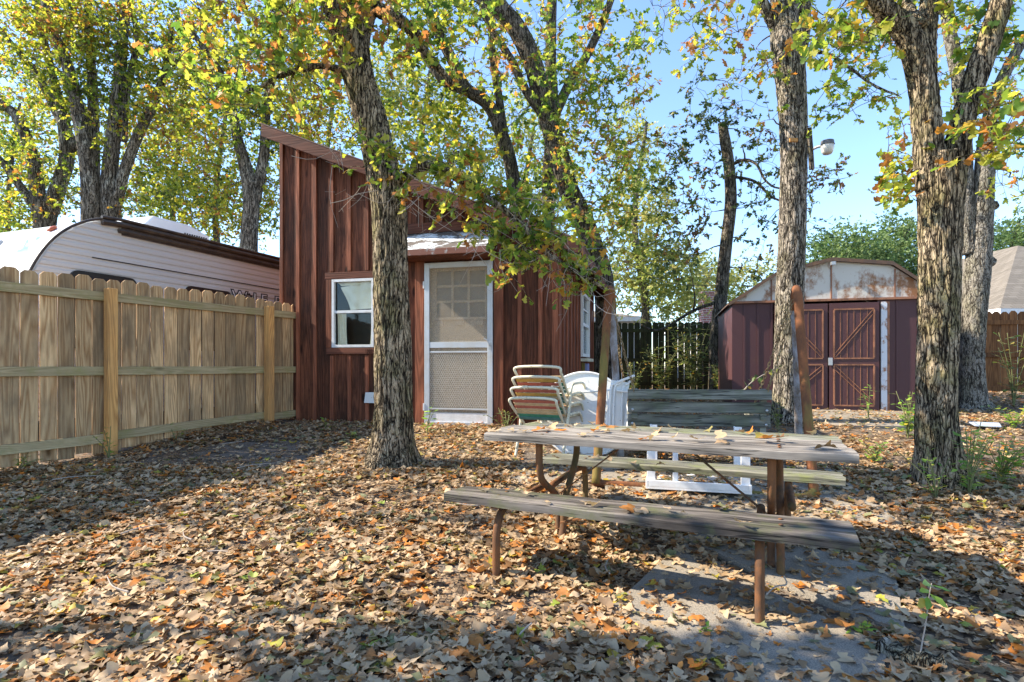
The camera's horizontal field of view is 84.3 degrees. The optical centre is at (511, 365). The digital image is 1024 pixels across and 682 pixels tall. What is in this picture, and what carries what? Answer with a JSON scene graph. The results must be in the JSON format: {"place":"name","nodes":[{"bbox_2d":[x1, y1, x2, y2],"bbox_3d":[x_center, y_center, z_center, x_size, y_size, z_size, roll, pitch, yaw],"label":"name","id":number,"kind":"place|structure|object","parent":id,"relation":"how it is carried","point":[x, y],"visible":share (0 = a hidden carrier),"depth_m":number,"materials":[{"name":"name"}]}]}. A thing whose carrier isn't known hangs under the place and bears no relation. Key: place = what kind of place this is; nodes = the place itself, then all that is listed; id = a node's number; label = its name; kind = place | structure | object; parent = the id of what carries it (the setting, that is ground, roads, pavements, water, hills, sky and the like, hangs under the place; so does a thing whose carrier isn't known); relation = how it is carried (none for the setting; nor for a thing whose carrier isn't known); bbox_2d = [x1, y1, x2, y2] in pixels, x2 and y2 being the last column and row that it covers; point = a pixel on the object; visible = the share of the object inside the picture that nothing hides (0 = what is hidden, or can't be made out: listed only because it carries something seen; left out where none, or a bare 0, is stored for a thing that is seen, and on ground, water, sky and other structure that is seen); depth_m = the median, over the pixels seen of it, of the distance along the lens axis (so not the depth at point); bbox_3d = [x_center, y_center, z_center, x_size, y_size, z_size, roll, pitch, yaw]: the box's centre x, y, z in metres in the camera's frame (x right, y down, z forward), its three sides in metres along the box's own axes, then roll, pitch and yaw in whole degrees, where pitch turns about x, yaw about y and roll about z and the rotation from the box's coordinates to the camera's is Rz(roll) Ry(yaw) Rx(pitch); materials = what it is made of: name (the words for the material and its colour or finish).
{"place":"outdoors","nodes":[
{"label":"outdoors","id":0,"kind":"place"},
{"bbox_2d":[0,367,1023,681],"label":"ground","id":1,"kind":"structure","parent":0,"point":[458,587],"depth_m":3.45,"materials":[{"name":"brown soil"}]},
{"bbox_2d":[13,453,42,467],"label":"weed plant","id":2,"kind":"object","parent":1,"relation":"on","point":[17,464],"visible":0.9,"depth_m":5.11,"materials":[{"name":"green plant"}]},
{"bbox_2d":[0,46,108,232],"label":"background tree","id":3,"kind":"object","parent":1,"relation":"on","point":[13,162],"visible":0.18,"depth_m":19.62,"materials":[{"name":"green plant"}]},
{"bbox_2d":[4,0,134,222],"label":"oak tree","id":4,"kind":"object","parent":1,"relation":"on","point":[88,195],"visible":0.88,"depth_m":12.06,"materials":[{"name":"green plant"}]},
{"bbox_2d":[46,0,154,196],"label":"oak tree","id":5,"kind":"object","parent":1,"relation":"on","point":[93,120],"visible":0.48,"depth_m":12.32,"materials":[{"name":"green plant"}]},
{"bbox_2d":[92,426,117,457],"bbox_3d":[-3.956,0.758,5.468,0.270,0.342,0.178,0,0,0],"label":"weed plant","id":6,"kind":"object","parent":1,"relation":"on","point":[109,451],"visible":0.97,"depth_m":5.49,"materials":[{"name":"green plant"}]},
{"bbox_2d":[0,215,278,422],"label":"travel trailer","id":7,"kind":"object","parent":1,"relation":"on","point":[151,251],"visible":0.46,"depth_m":7.29,"materials":[{"name":"white"}]},
{"bbox_2d":[0,266,295,467],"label":"wooden fence","id":8,"kind":"object","parent":1,"relation":"on","point":[99,369],"visible":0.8,"depth_m":5.91,"materials":[{"name":"brown wood"}]},
{"bbox_2d":[68,0,234,217],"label":"oak tree","id":9,"kind":"object","parent":1,"relation":"on","point":[114,184],"visible":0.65,"depth_m":12.25,"materials":[{"name":"green plant"}]},
{"bbox_2d":[100,56,241,241],"bbox_3d":[-13.001,-5.477,20.893,6.120,12.540,5.184,0,0,0],"label":"background tree","id":10,"kind":"object","parent":1,"relation":"on","point":[178,155],"visible":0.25,"depth_m":20.38,"materials":[{"name":"green plant"}]},
{"bbox_2d":[160,51,279,252],"bbox_3d":[-10.988,-5.732,21.995,5.575,13.071,4.033,0,0,39],"label":"background tree","id":11,"kind":"object","parent":1,"relation":"on","point":[216,235],"visible":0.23,"depth_m":21.89,"materials":[{"name":"green plant"}]},
{"bbox_2d":[132,0,338,251],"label":"oak tree","id":12,"kind":"object","parent":1,"relation":"on","point":[254,187],"visible":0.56,"depth_m":11.45,"materials":[{"name":"green plant"}]},
{"bbox_2d":[253,22,394,179],"bbox_3d":[-7.009,-6.243,21.128,5.682,14.077,4.749,0,0,37],"label":"background tree","id":13,"kind":"object","parent":1,"relation":"on","point":[344,119],"visible":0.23,"depth_m":20.52,"materials":[{"name":"green plant"}]},
{"bbox_2d":[131,0,647,470],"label":"oak tree","id":14,"kind":"object","parent":1,"relation":"on","point":[350,25],"visible":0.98,"depth_m":5.05,"materials":[{"name":"green plant"}]},
{"bbox_2d":[330,190,376,203],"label":"bare twig","id":15,"kind":"object","parent":14,"relation":"attached to","point":[352,196],"visible":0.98,"depth_m":5.10,"materials":[{"name":"beige wood"}]},
{"bbox_2d":[342,32,504,205],"bbox_3d":[-3.512,-6.479,21.995,6.810,14.569,4.873,0,0,0],"label":"background tree","id":16,"kind":"object","parent":1,"relation":"on","point":[397,96],"visible":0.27,"depth_m":21.46,"materials":[{"name":"green plant"}]},
{"bbox_2d":[421,403,437,432],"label":"weed plant","id":17,"kind":"object","parent":1,"relation":"on","point":[424,425],"visible":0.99,"depth_m":6.61,"materials":[{"name":"green plant"}]},
{"bbox_2d":[259,122,606,426],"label":"garden shed","id":18,"kind":"structure","parent":1,"relation":"on","point":[475,341],"depth_m":7.42,"materials":[{"name":"red wood"}]},
{"bbox_2d":[332,278,373,347],"bbox_3d":[-2.128,-0.710,7.643,0.625,0.920,0.112,0,0,14],"label":"window","id":19,"kind":"structure","parent":18,"relation":"in","point":[358,293],"depth_m":7.66,"materials":[{"name":"white paint"}]},
{"bbox_2d":[423,260,492,425],"bbox_3d":[-0.700,-0.273,7.204,0.935,2.115,0.077,0,0,14],"label":"screen door","id":20,"kind":"structure","parent":18,"relation":"in","point":[443,418],"depth_m":7.22,"materials":[{"name":"wood"}]},
{"bbox_2d":[430,266,486,413],"bbox_3d":[-0.666,-0.273,7.309,0.860,2.115,0.083,0,0,14],"label":"inner door","id":21,"kind":"structure","parent":18,"relation":"in","point":[458,311],"depth_m":7.32,"materials":[{"name":"beige paint"}]},
{"bbox_2d":[581,291,592,361],"bbox_3d":[1.263,-0.643,9.545,0.130,1.135,1.025,0,0,14],"label":"window","id":22,"kind":"structure","parent":18,"relation":"in","point":[585,301],"depth_m":9.70,"materials":[{"name":"white metal"}]},
{"bbox_2d":[591,246,652,248],"bbox_3d":[1.950,-1.964,9.408,0.278,1.178,5.877,0,0,26],"label":"overhead wire","id":23,"kind":"object","parent":18,"relation":"attached to","point":[622,247],"visible":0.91,"depth_m":9.32,"materials":[{"name":"black rubber"}]},
{"bbox_2d":[384,0,562,219],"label":"oak tree","id":24,"kind":"object","parent":1,"relation":"on","point":[498,122],"visible":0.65,"depth_m":12.28,"materials":[{"name":"green plant"}]},
{"bbox_2d":[483,408,517,426],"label":"weed plant","id":25,"kind":"object","parent":1,"relation":"on","point":[505,412],"visible":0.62,"depth_m":6.65,"materials":[{"name":"green plant"}]},
{"bbox_2d":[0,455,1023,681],"bbox_3d":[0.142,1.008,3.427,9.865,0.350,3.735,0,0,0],"label":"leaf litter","id":26,"kind":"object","parent":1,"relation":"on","point":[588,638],"visible":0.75,"depth_m":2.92,"materials":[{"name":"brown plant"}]},
{"bbox_2d":[52,475,98,479],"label":"fallen twig","id":27,"kind":"object","parent":26,"relation":"on","point":[73,476],"visible":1,"depth_m":4.66,"materials":[{"name":"beige wood"}]},
{"bbox_2d":[107,576,128,592],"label":"fallen twig","id":28,"kind":"object","parent":26,"relation":"on","point":[127,591],"visible":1,"depth_m":2.73,"materials":[{"name":"beige wood"}]},
{"bbox_2d":[120,523,165,533],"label":"fallen twig","id":29,"kind":"object","parent":26,"relation":"on","point":[140,527],"visible":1,"depth_m":3.55,"materials":[{"name":"beige wood"}]},
{"bbox_2d":[518,622,531,638],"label":"fallen twig","id":30,"kind":"object","parent":26,"relation":"on","point":[525,628],"visible":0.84,"depth_m":2.35,"materials":[{"name":"beige wood"}]},
{"bbox_2d":[33,388,1023,468],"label":"leaf litter","id":31,"kind":"object","parent":1,"relation":"on","point":[473,432],"visible":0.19,"depth_m":6.21,"materials":[{"name":"brown plant"}]},
{"bbox_2d":[0,0,113,232],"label":"oak tree","id":32,"kind":"object","parent":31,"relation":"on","point":[35,180],"visible":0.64,"depth_m":12.81,"materials":[{"name":"green plant"}]},
{"bbox_2d":[466,79,602,234],"bbox_3d":[0.793,-5.659,23.000,5.224,12.947,5.124,0,0,34],"label":"background tree","id":33,"kind":"object","parent":1,"relation":"on","point":[529,145],"visible":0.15,"depth_m":22.76,"materials":[{"name":"green plant"}]},
{"bbox_2d":[410,0,672,379],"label":"oak tree","id":34,"kind":"object","parent":1,"relation":"on","point":[538,96],"visible":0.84,"depth_m":11.13,"materials":[{"name":"green plant"}]},
{"bbox_2d":[506,466,581,486],"bbox_3d":[0.283,0.995,4.855,0.615,0.173,0.558,0,0,6],"label":"stepping stone","id":35,"kind":"object","parent":1,"relation":"on","point":[553,477],"visible":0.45,"depth_m":4.81,"materials":[{"name":"stone"}]},
{"bbox_2d":[508,396,582,456],"bbox_3d":[0.353,0.596,5.573,0.516,0.625,0.757,0,0,27],"label":"strap chair","id":36,"kind":"object","parent":1,"relation":"on","point":[538,409],"visible":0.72,"depth_m":5.33,"materials":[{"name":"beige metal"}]},
{"bbox_2d":[510,386,583,451],"bbox_3d":[0.369,0.498,5.604,0.516,0.625,0.757,0,0,27],"label":"strap chair","id":37,"kind":"object","parent":36,"relation":"on","point":[535,393],"visible":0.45,"depth_m":5.33,"materials":[{"name":"beige metal"}]},
{"bbox_2d":[512,375,584,424],"bbox_3d":[0.385,0.400,5.636,0.516,0.625,0.757,0,0,27],"label":"strap chair","id":38,"kind":"object","parent":37,"relation":"on","point":[530,382],"visible":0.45,"depth_m":5.36,"materials":[{"name":"beige metal"}]},
{"bbox_2d":[513,365,585,424],"bbox_3d":[0.400,0.302,5.667,0.516,0.625,0.757,0,0,27],"label":"strap chair","id":39,"kind":"object","parent":38,"relation":"on","point":[563,383],"visible":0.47,"depth_m":5.41,"materials":[{"name":"beige metal"}]},
{"bbox_2d":[488,0,634,225],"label":"oak tree","id":40,"kind":"object","parent":1,"relation":"on","point":[599,26],"visible":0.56,"depth_m":13.25,"materials":[{"name":"green plant"}]},
{"bbox_2d":[540,371,628,455],"bbox_3d":[0.738,0.494,5.750,0.908,0.881,0.240,0,0,8],"label":"round patio table","id":41,"kind":"object","parent":1,"relation":"on","point":[590,379],"visible":0.27,"depth_m":5.78,"materials":[{"name":"white plastic"}]},
{"bbox_2d":[594,311,640,378],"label":"neighbour house","id":42,"kind":"structure","parent":1,"relation":"on","point":[627,319],"depth_m":23.27,"materials":[{"name":"grey"}]},
{"bbox_2d":[624,362,649,388],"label":"shrub","id":43,"kind":"object","parent":1,"relation":"on","point":[636,379],"visible":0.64,"depth_m":12.54,"materials":[{"name":"green plant"}]},
{"bbox_2d":[581,96,717,328],"bbox_3d":[4.755,-4.149,19.154,5.094,9.851,4.367,0,0,0],"label":"background tree","id":44,"kind":"object","parent":1,"relation":"on","point":[640,284],"visible":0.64,"depth_m":18.56,"materials":[{"name":"green plant"}]},
{"bbox_2d":[444,422,859,622],"bbox_3d":[0.849,0.772,3.322,2.046,0.757,1.459,0,0,24],"label":"picnic table","id":45,"kind":"object","parent":1,"relation":"on","point":[779,525],"visible":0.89,"depth_m":2.97,"materials":[{"name":"grey wood"}]},
{"bbox_2d":[542,422,557,428],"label":"dry leaf","id":46,"kind":"object","parent":45,"relation":"on","point":[552,426],"visible":0.94,"depth_m":3.53,"materials":[{"name":"yellow plant"}]},
{"bbox_2d":[585,500,600,505],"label":"dry leaf","id":47,"kind":"object","parent":45,"relation":"on","point":[592,503],"visible":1,"depth_m":2.81,"materials":[{"name":"brown plant"}]},
{"bbox_2d":[619,503,634,512],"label":"dry leaf","id":48,"kind":"object","parent":45,"relation":"on","point":[629,507],"visible":0.99,"depth_m":2.72,"materials":[{"name":"orange plant"}]},
{"bbox_2d":[634,507,648,513],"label":"dry leaf","id":49,"kind":"object","parent":45,"relation":"on","point":[644,510],"visible":0.98,"depth_m":2.69,"materials":[{"name":"beige plant"}]},
{"bbox_2d":[648,431,658,439],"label":"dry leaf","id":50,"kind":"object","parent":45,"relation":"on","point":[652,435],"visible":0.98,"depth_m":3.05,"materials":[{"name":"beige plant"}]},
{"bbox_2d":[714,430,726,437],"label":"dry leaf","id":51,"kind":"object","parent":45,"relation":"on","point":[719,433],"visible":1,"depth_m":3.08,"materials":[{"name":"yellow plant"}]},
{"bbox_2d":[755,431,765,437],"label":"dry leaf","id":52,"kind":"object","parent":45,"relation":"on","point":[757,434],"visible":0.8,"depth_m":3.12,"materials":[{"name":"yellow plant"}]},
{"bbox_2d":[814,440,836,448],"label":"dry leaf","id":53,"kind":"object","parent":45,"relation":"on","point":[828,443],"visible":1,"depth_m":2.69,"materials":[{"name":"brown plant"}]},
{"bbox_2d":[594,322,710,388],"bbox_3d":[4.195,-0.180,13.955,6.808,1.840,0.145,0,0,3],"label":"wooden fence","id":54,"kind":"object","parent":1,"relation":"on","point":[636,337],"visible":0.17,"depth_m":14.04,"materials":[{"name":"brown wood"}]},
{"bbox_2d":[640,334,693,388],"bbox_3d":[3.430,-0.034,12.926,1.121,1.356,1.286,0,0,-29],"label":"shrub","id":55,"kind":"object","parent":1,"relation":"on","point":[660,382],"visible":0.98,"depth_m":12.91,"materials":[{"name":"green plant"}]},
{"bbox_2d":[659,318,709,388],"bbox_3d":[4.034,-0.223,12.856,1.514,1.763,1.135,0,0,0],"label":"shrub","id":56,"kind":"object","parent":1,"relation":"on","point":[693,377],"visible":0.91,"depth_m":12.83,"materials":[{"name":"green plant"}]},
{"bbox_2d":[698,621,711,631],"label":"weed plant","id":57,"kind":"object","parent":1,"relation":"on","point":[706,627],"visible":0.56,"depth_m":2.39,"materials":[{"name":"green plant"}]},
{"bbox_2d":[698,291,714,322],"bbox_3d":[7.590,-0.885,22.000,0.600,3.970,0.700,0,0,0],"label":"brick chimney","id":58,"kind":"object","parent":1,"relation":"on","point":[702,318],"visible":0.29,"depth_m":21.70,"materials":[{"name":"brick"}]},
{"bbox_2d":[706,363,718,385],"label":"shrub","id":59,"kind":"object","parent":1,"relation":"on","point":[716,372],"visible":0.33,"depth_m":11.79,"materials":[{"name":"green plant"}]},
{"bbox_2d":[649,243,776,322],"bbox_3d":[9.393,-2.318,25.124,7.736,6.298,5.228,0,0,0],"label":"background tree","id":60,"kind":"object","parent":1,"relation":"on","point":[738,279],"visible":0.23,"depth_m":24.54,"materials":[{"name":"green plant"}]},
{"bbox_2d":[640,62,857,389],"bbox_3d":[4.991,-2.817,12.011,4.516,7.749,2.628,0,0,13],"label":"oak tree","id":61,"kind":"object","parent":1,"relation":"on","point":[729,176],"visible":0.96,"depth_m":12.16,"materials":[{"name":"green plant"}]},
{"bbox_2d":[601,462,901,526],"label":"concrete patio","id":62,"kind":"structure","parent":1,"relation":"on","point":[609,472],"depth_m":4.19,"materials":[{"name":"grey concrete"}]},
{"bbox_2d":[646,424,751,494],"bbox_3d":[1.480,0.725,4.550,0.760,0.436,0.620,0,0,16],"label":"side table","id":63,"kind":"object","parent":62,"relation":"on","point":[744,487],"visible":0.56,"depth_m":4.29,"materials":[{"name":"white plastic"}]},
{"bbox_2d":[591,285,819,497],"bbox_3d":[1.666,0.152,4.898,1.876,1.734,1.145,0,0,11],"label":"swing stand","id":64,"kind":"object","parent":62,"relation":"on","point":[802,401],"visible":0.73,"depth_m":4.68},
{"bbox_2d":[605,375,634,425],"bbox_3d":[0.988,0.392,5.177,0.268,0.629,0.089,0,0,0],"label":"folding chair","id":65,"kind":"object","parent":64,"relation":"attached to","point":[617,402],"visible":0.81,"depth_m":5.21,"materials":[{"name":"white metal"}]},
{"bbox_2d":[612,303,628,406],"bbox_3d":[1.021,-0.065,5.296,0.027,1.013,0.530,0,0,29],"label":"swing chain","id":66,"kind":"object","parent":64,"relation":"hanging from","point":[620,361],"visible":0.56,"depth_m":5.29,"materials":[{"name":"metal"}]},
{"bbox_2d":[612,299,634,391],"bbox_3d":[0.988,-0.176,5.016,0.221,0.834,0.022,0,0,-3],"label":"swing chain","id":67,"kind":"object","parent":64,"relation":"hanging from","point":[623,347],"visible":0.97,"depth_m":5.01,"materials":[{"name":"metal"}]},
{"bbox_2d":[754,301,790,401],"bbox_3d":[2.312,-0.055,5.085,0.023,0.992,0.594,0,0,-8],"label":"swing chain","id":68,"kind":"object","parent":64,"relation":"hanging from","point":[773,352],"visible":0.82,"depth_m":5.00,"materials":[{"name":"metal"}]},
{"bbox_2d":[627,388,771,432],"bbox_3d":[1.671,0.467,5.238,1.216,0.536,0.619,0,0,8],"label":"porch swing","id":69,"kind":"object","parent":68,"relation":"hanging from","point":[755,415],"visible":0.74,"depth_m":4.96,"materials":[{"name":"grey wood"}]},
{"bbox_2d":[766,300,793,391],"bbox_3d":[2.274,-0.163,4.808,0.230,0.793,0.028,0,0,41],"label":"swing chain","id":70,"kind":"object","parent":64,"relation":"hanging from","point":[773,373],"visible":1,"depth_m":4.80,"materials":[{"name":"metal"}]},
{"bbox_2d":[638,0,898,425],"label":"oak tree","id":71,"kind":"object","parent":1,"relation":"on","point":[789,75],"visible":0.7,"depth_m":7.35,"materials":[{"name":"grey plant"}]},
{"bbox_2d":[735,365,782,400],"bbox_3d":[2.394,0.164,5.500,0.452,0.347,0.092,0,0,4],"label":"twig","id":72,"kind":"object","parent":71,"relation":"attached to","point":[759,378],"visible":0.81,"depth_m":5.50,"materials":[{"name":"green plant"}]},
{"bbox_2d":[789,138,797,141],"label":"wood block","id":73,"kind":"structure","parent":71,"relation":"attached to","point":[793,139],"depth_m":7.18,"materials":[{"name":"brown wood"}]},
{"bbox_2d":[806,127,834,169],"bbox_3d":[3.943,-2.804,7.223,0.317,0.538,0.168,0,0,18],"label":"yard light","id":74,"kind":"object","parent":71,"relation":"attached to","point":[826,146],"visible":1,"depth_m":7.28,"materials":[{"name":"white metal"}]},
{"bbox_2d":[768,402,784,427],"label":"weed plant","id":75,"kind":"object","parent":1,"relation":"on","point":[778,422],"visible":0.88,"depth_m":6.90,"materials":[{"name":"green plant"}]},
{"bbox_2d":[684,533,904,635],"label":"concrete path","id":76,"kind":"structure","parent":1,"relation":"on","point":[849,577],"depth_m":2.91,"materials":[{"name":"grey concrete"}]},
{"bbox_2d":[715,257,916,410],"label":"metal barn","id":77,"kind":"structure","parent":1,"relation":"on","point":[860,316],"depth_m":8.90,"materials":[{"name":"brown metal"}]},
{"bbox_2d":[591,250,748,285],"bbox_3d":[3.179,-1.834,10.037,4.319,1.030,0.495,0,0,29],"label":"overhead wire","id":78,"kind":"object","parent":77,"relation":"attached to","point":[666,281],"visible":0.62,"depth_m":10.00,"materials":[{"name":"black rubber"}]},
{"bbox_2d":[774,303,827,409],"bbox_3d":[4.619,-0.130,9.050,0.772,1.720,0.037,0,0,15],"label":"door","id":79,"kind":"structure","parent":77,"relation":"in","point":[815,315],"depth_m":8.98,"materials":[{"name":"red wood"}]},
{"bbox_2d":[828,302,878,410],"bbox_3d":[5.334,-0.130,8.841,0.708,1.720,0.053,0,0,16],"label":"door","id":80,"kind":"structure","parent":77,"relation":"in","point":[853,360],"depth_m":8.84,"materials":[{"name":"red wood"}]},
{"bbox_2d":[805,215,911,267],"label":"background tree","id":81,"kind":"object","parent":1,"relation":"on","point":[858,248],"visible":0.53,"depth_m":23.16,"materials":[{"name":"green plant"}]},
{"bbox_2d":[846,620,877,633],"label":"weed plant","id":82,"kind":"object","parent":1,"relation":"on","point":[863,625],"visible":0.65,"depth_m":2.38,"materials":[{"name":"green plant"}]},
{"bbox_2d":[860,384,872,417],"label":"weed plant","id":83,"kind":"object","parent":1,"relation":"on","point":[867,403],"visible":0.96,"depth_m":7.78,"materials":[{"name":"green plant"}]},
{"bbox_2d":[859,439,888,462],"bbox_3d":[3.401,0.820,5.305,0.245,0.239,0.173,0,0,22],"label":"weed plant","id":84,"kind":"object","parent":1,"relation":"on","point":[873,457],"visible":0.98,"depth_m":5.30,"materials":[{"name":"green plant"}]},
{"bbox_2d":[749,0,1023,492],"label":"oak tree","id":85,"kind":"object","parent":1,"relation":"on","point":[939,163],"visible":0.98,"depth_m":4.55,"materials":[{"name":"green plant"}]},
{"bbox_2d":[813,409,967,429],"bbox_3d":[5.024,0.775,7.920,1.939,0.178,2.066,0,0,6],"label":"barn apron","id":86,"kind":"object","parent":1,"relation":"on","point":[844,415],"visible":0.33,"depth_m":7.61,"materials":[{"name":"concrete"}]},
{"bbox_2d":[864,206,917,275],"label":"background tree","id":87,"kind":"object","parent":1,"relation":"on","point":[905,235],"visible":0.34,"depth_m":25.29,"materials":[{"name":"green plant"}]},
{"bbox_2d":[895,391,914,438],"bbox_3d":[4.504,0.563,6.441,0.286,0.556,0.456,0,0,20],"label":"weed plant","id":88,"kind":"object","parent":1,"relation":"on","point":[908,425],"visible":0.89,"depth_m":6.39,"materials":[{"name":"green plant"}]},
{"bbox_2d":[875,636,948,672],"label":"twigs","id":89,"kind":"object","parent":1,"relation":"on","point":[887,646],"visible":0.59,"depth_m":2.14,"materials":[{"name":"grey wood"}]},
{"bbox_2d":[897,447,957,496],"bbox_3d":[3.173,0.820,4.333,0.429,0.417,0.269,0,0,-24],"label":"weed plant","id":90,"kind":"object","parent":1,"relation":"on","point":[933,477],"visible":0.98,"depth_m":4.30,"materials":[{"name":"green plant"}]},
{"bbox_2d":[917,579,950,651],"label":"sapling","id":91,"kind":"object","parent":1,"relation":"on","point":[925,602],"visible":0.94,"depth_m":2.10,"materials":[{"name":"green plant"}]},
{"bbox_2d":[877,0,1023,410],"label":"oak tree","id":92,"kind":"object","parent":1,"relation":"on","point":[982,205],"visible":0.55,"depth_m":9.14,"materials":[{"name":"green plant"}]},
{"bbox_2d":[952,421,1006,491],"bbox_3d":[3.573,0.729,4.312,0.516,0.581,0.325,0,0,-29],"label":"weed plant","id":93,"kind":"object","parent":1,"relation":"on","point":[968,464],"visible":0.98,"depth_m":4.32,"materials":[{"name":"green plant"}]},
{"bbox_2d":[968,421,1001,426],"bbox_3d":[5.827,0.717,6.955,0.300,0.032,0.276,0,0,30],"label":"metal sheet","id":94,"kind":"object","parent":1,"relation":"on","point":[991,424],"visible":1,"depth_m":6.93,"materials":[{"name":"white metal"}]},
{"bbox_2d":[958,311,1023,391],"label":"wooden fence","id":95,"kind":"object","parent":1,"relation":"on","point":[1003,324],"visible":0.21,"depth_m":10.76,"materials":[{"name":"brown wood"}]},
{"bbox_2d":[961,246,1023,381],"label":"neighbour house","id":96,"kind":"structure","parent":1,"relation":"on","point":[1007,288],"depth_m":17.93,"materials":[{"name":"grey"}]},
{"bbox_2d":[979,436,1023,483],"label":"weed plant","id":97,"kind":"object","parent":1,"relation":"on","point":[1002,473],"visible":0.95,"depth_m":4.56,"materials":[{"name":"green plant"}]},
{"bbox_2d":[982,405,1023,428],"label":"weed plant","id":98,"kind":"object","parent":1,"relation":"on","point":[1010,417],"visible":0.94,"depth_m":6.99,"materials":[{"name":"green plant"}]},
{"bbox_2d":[990,332,1023,406],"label":"weed plant","id":99,"kind":"object","parent":1,"relation":"on","point":[1013,394],"visible":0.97,"depth_m":9.68,"materials":[{"name":"green plant"}]},
{"bbox_2d":[993,202,1023,250],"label":"background tree","id":100,"kind":"object","parent":1,"relation":"on","point":[1013,236],"visible":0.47,"depth_m":27.29,"materials":[{"name":"green plant"}]},
{"bbox_2d":[0,0,1023,365],"label":"sky","id":101,"kind":"structure","parent":0,"point":[862,142],"materials":[{"name":"blue"}]},
{"bbox_2d":[613,542,886,681],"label":"concrete path","id":102,"kind":"structure","parent":0,"point":[706,607],"depth_m":2.42,"materials":[{"name":"grey concrete"}]},
{"bbox_2d":[766,575,786,594],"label":"fallen twig","id":103,"kind":"object","parent":102,"relation":"on","point":[770,590],"visible":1,"depth_m":2.65,"materials":[{"name":"beige wood"}]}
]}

